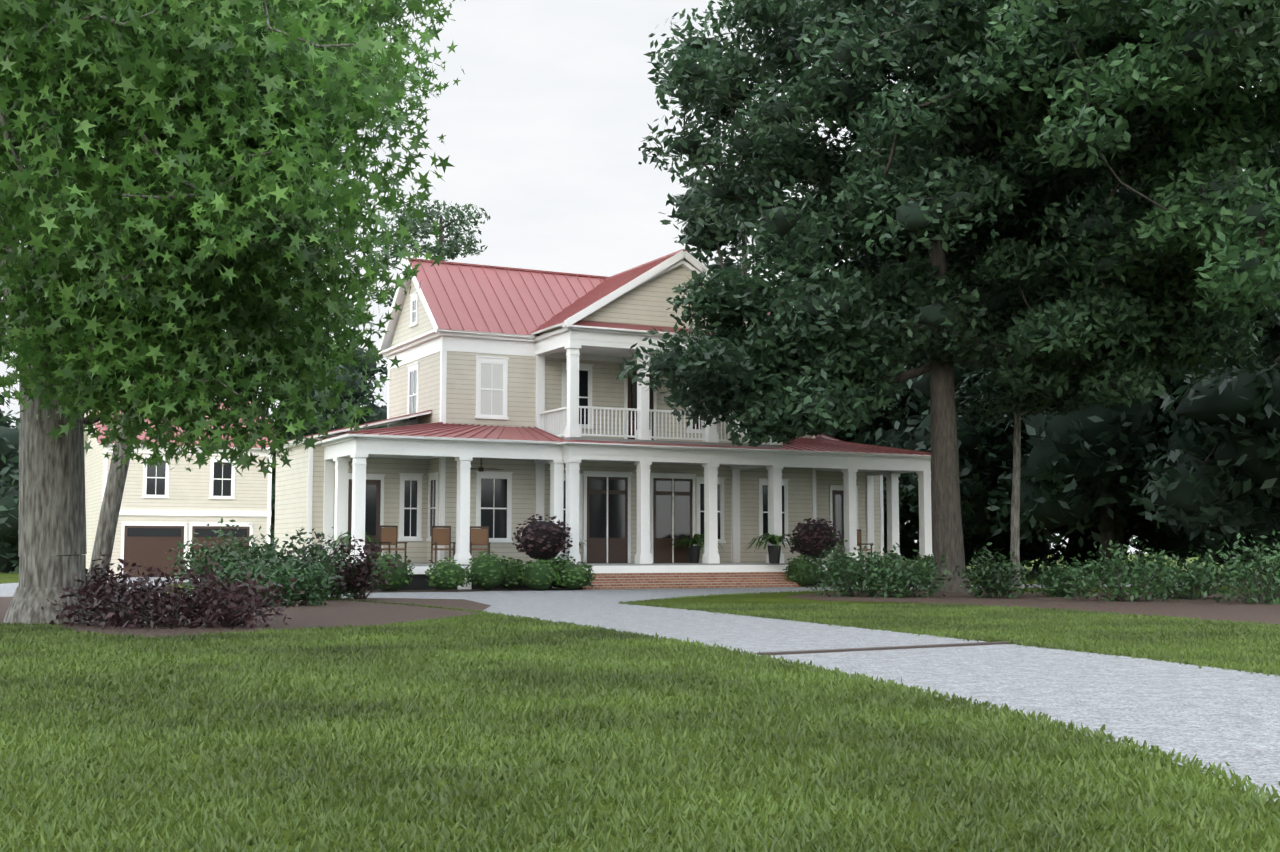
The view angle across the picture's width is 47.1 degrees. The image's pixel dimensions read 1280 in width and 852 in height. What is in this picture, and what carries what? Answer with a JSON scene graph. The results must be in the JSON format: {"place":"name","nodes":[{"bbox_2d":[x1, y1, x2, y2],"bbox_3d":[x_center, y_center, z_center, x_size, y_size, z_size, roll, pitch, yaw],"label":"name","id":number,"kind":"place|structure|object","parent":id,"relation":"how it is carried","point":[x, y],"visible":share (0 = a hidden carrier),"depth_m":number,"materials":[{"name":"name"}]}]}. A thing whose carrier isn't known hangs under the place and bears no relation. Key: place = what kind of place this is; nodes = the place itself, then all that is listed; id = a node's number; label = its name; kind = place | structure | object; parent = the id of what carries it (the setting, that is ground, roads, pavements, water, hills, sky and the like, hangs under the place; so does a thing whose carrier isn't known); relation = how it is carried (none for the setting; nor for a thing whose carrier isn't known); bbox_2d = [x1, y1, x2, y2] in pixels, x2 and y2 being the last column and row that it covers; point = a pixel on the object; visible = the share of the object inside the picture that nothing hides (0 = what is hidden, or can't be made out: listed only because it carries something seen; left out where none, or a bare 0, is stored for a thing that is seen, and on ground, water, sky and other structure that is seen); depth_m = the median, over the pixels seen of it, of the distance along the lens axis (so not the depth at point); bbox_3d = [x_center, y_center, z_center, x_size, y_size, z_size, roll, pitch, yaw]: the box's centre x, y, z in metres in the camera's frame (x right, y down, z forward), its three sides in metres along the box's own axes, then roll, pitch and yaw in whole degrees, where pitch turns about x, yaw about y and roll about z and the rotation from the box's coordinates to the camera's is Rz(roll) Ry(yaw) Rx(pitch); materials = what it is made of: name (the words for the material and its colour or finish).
{"place":"outdoors","nodes":[
{"label":"outdoors","id":0,"kind":"place"},
{"bbox_2d":[0,392,18,549],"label":"tree","id":1,"kind":"object","parent":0,"point":[11,435],"depth_m":73.25,"materials":[{"name":"green plant"}]},
{"bbox_2d":[0,0,69,210],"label":"sweetgum tree","id":2,"kind":"object","parent":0,"point":[3,157],"visible":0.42,"depth_m":16.90,"materials":[{"name":"green plant"}]},
{"bbox_2d":[327,197,490,327],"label":"tree","id":3,"kind":"object","parent":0,"point":[452,244],"depth_m":75.89,"materials":[{"name":"green plant"}]},
{"bbox_2d":[81,258,880,576],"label":"house walls","id":4,"kind":"structure","parent":0,"point":[647,304],"depth_m":46.50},
{"bbox_2d":[123,369,871,576],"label":"doors","id":5,"kind":"structure","parent":4,"relation":"in","point":[147,552],"depth_m":47.48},
{"bbox_2d":[84,249,930,454],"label":"house roof","id":6,"kind":"structure","parent":4,"relation":"on","point":[480,298],"depth_m":46.48,"materials":[{"name":"red metal"}]},
{"bbox_2d":[127,300,843,589],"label":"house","id":7,"kind":"structure","parent":0,"point":[491,496],"depth_m":46.43,"materials":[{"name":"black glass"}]},
{"bbox_2d":[481,363,502,414],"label":"window shutters","id":8,"kind":"object","parent":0,"point":[490,373],"visible":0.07,"depth_m":45.09,"materials":[{"name":"white wood"}]},
{"bbox_2d":[322,532,803,551],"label":"porch fern fronds","id":9,"kind":"object","parent":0,"point":[771,539],"visible":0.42,"depth_m":45.80,"materials":[{"name":"green plant"}]},
{"bbox_2d":[0,0,1260,553],"label":"sky","id":10,"kind":"structure","parent":0,"point":[544,126],"materials":[{"name":"white"}]},
{"bbox_2d":[0,554,1279,851],"bbox_3d":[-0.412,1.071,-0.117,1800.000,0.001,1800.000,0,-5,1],"label":"ground","id":11,"kind":"structure","parent":0,"point":[8,578],"depth_m":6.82,"materials":[{"name":"green plant"}]},
{"bbox_2d":[82,328,275,527],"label":"tree","id":12,"kind":"object","parent":11,"relation":"on","point":[273,506],"depth_m":84.04,"materials":[{"name":"plant"}]},
{"bbox_2d":[3,0,376,584],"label":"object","id":13,"kind":"object","parent":11,"relation":"on","point":[108,517],"depth_m":33.07,"materials":[{"name":"plant"}]},
{"bbox_2d":[0,0,465,623],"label":"sweetgum tree","id":14,"kind":"object","parent":11,"relation":"on","point":[237,57],"depth_m":18.63,"materials":[{"name":"green plant"}]},
{"bbox_2d":[269,337,387,546],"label":"tree","id":15,"kind":"object","parent":11,"relation":"on","point":[360,396],"depth_m":94.59,"materials":[{"name":"green plant"}]},
{"bbox_2d":[41,514,843,629],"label":"purple shrubs","id":16,"kind":"object","parent":11,"relation":"on","point":[137,593],"depth_m":21.38,"materials":[{"name":"purple plant"}]},
{"bbox_2d":[84,250,933,588],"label":"house trim","id":17,"kind":"structure","parent":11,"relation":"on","point":[570,342],"depth_m":44.99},
{"bbox_2d":[381,528,870,550],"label":"chairs","id":18,"kind":"object","parent":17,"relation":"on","point":[441,536],"visible":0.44,"depth_m":43.26,"materials":[{"name":"brown wood"}]},
{"bbox_2d":[343,573,917,590],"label":"shrubs","id":19,"kind":"object","parent":11,"relation":"on","point":[418,581],"depth_m":41.44,"materials":[{"name":"green plant"}]},
{"bbox_2d":[408,437,913,565],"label":"porch floor","id":20,"kind":"structure","parent":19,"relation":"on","point":[645,441],"depth_m":44.79,"materials":[{"name":"grey wood"}]},
{"bbox_2d":[349,546,780,562],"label":"plant pots","id":21,"kind":"object","parent":20,"relation":"on","point":[694,553],"visible":0.35,"depth_m":45.82,"materials":[{"name":"ceramic"}]},
{"bbox_2d":[0,577,1279,801],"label":"gravel drive","id":22,"kind":"structure","parent":11,"relation":"on","point":[1210,715],"depth_m":13.22,"materials":[{"name":"grey gravel"}]},
{"bbox_2d":[757,641,1020,654],"bbox_3d":[2.850,2.468,16.318,3.766,0.030,0.140,3,-6,-32],"label":"driveway joint strip","id":23,"kind":"object","parent":22,"relation":"on","point":[880,648],"visible":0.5,"depth_m":16.18,"materials":[{"name":"grey concrete"}]},
{"bbox_2d":[0,584,1279,637],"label":"mulch beds","id":24,"kind":"object","parent":11,"relation":"on","point":[337,613],"visible":0.44,"depth_m":27.71,"materials":[{"name":"brown soil"}]},
{"bbox_2d":[368,551,933,590],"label":"shrubs","id":25,"kind":"object","parent":24,"relation":"on","point":[540,576],"depth_m":40.79,"materials":[{"name":"green plant"}]},
{"bbox_2d":[616,0,1279,591],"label":"oak tree","id":26,"kind":"object","parent":24,"relation":"on","point":[808,370],"depth_m":37.94,"materials":[{"name":"green plant"}]},
{"bbox_2d":[0,414,1279,573],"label":"woods understory","id":27,"kind":"object","parent":11,"relation":"on","point":[1165,545],"depth_m":74.52,"materials":[{"name":"green plant"}]},
{"bbox_2d":[163,518,1279,606],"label":"green shrubs","id":28,"kind":"object","parent":11,"relation":"on","point":[284,573],"depth_m":33.03,"materials":[{"name":"green plant"}]},
{"bbox_2d":[658,119,904,534],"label":"tree","id":29,"kind":"object","parent":11,"relation":"on","point":[728,261],"depth_m":72.53,"materials":[{"name":"green plant"}]},
{"bbox_2d":[328,589,1279,805],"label":"lawn edge tufts","id":30,"kind":"object","parent":11,"relation":"on","point":[1154,749],"visible":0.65,"depth_m":13.58,"materials":[{"name":"green plant"}]},
{"bbox_2d":[822,70,1078,553],"bbox_3d":[13.222,-5.419,66.234,17.660,24.267,17.734,0,-5,1],"label":"tree","id":31,"kind":"object","parent":11,"relation":"on","point":[908,510],"depth_m":61.04,"materials":[{"name":"green plant"}]},
{"bbox_2d":[885,207,1159,587],"bbox_3d":[11.547,-1.240,44.703,9.054,12.561,8.897,0,-5,1],"label":"tree","id":32,"kind":"object","parent":11,"relation":"on","point":[1002,405],"depth_m":42.77,"materials":[{"name":"green plant"}]},
{"bbox_2d":[891,135,1279,578],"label":"tree","id":33,"kind":"object","parent":11,"relation":"on","point":[1121,483],"depth_m":55.48,"materials":[{"name":"green plant"}]},
{"bbox_2d":[965,503,1217,573],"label":"tree","id":34,"kind":"object","parent":11,"relation":"on","point":[1142,533],"depth_m":71.06,"materials":[{"name":"green plant"}]},
{"bbox_2d":[1127,48,1279,565],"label":"tree","id":35,"kind":"object","parent":11,"relation":"on","point":[1238,483],"depth_m":49.27,"materials":[{"name":"green plant"}]},
{"bbox_2d":[1134,166,1279,539],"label":"woods tree","id":36,"kind":"object","parent":11,"relation":"on","point":[1171,533],"depth_m":62.09,"materials":[{"name":"green plant"}]},
{"bbox_2d":[627,585,1279,672],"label":"island lawn","id":37,"kind":"structure","parent":0,"point":[769,598],"depth_m":30.51,"materials":[{"name":"green plant"}]},
{"bbox_2d":[970,0,1279,317],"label":"oak tree","id":38,"kind":"object","parent":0,"point":[1175,21],"depth_m":31.29,"materials":[{"name":"green plant"}]}
]}

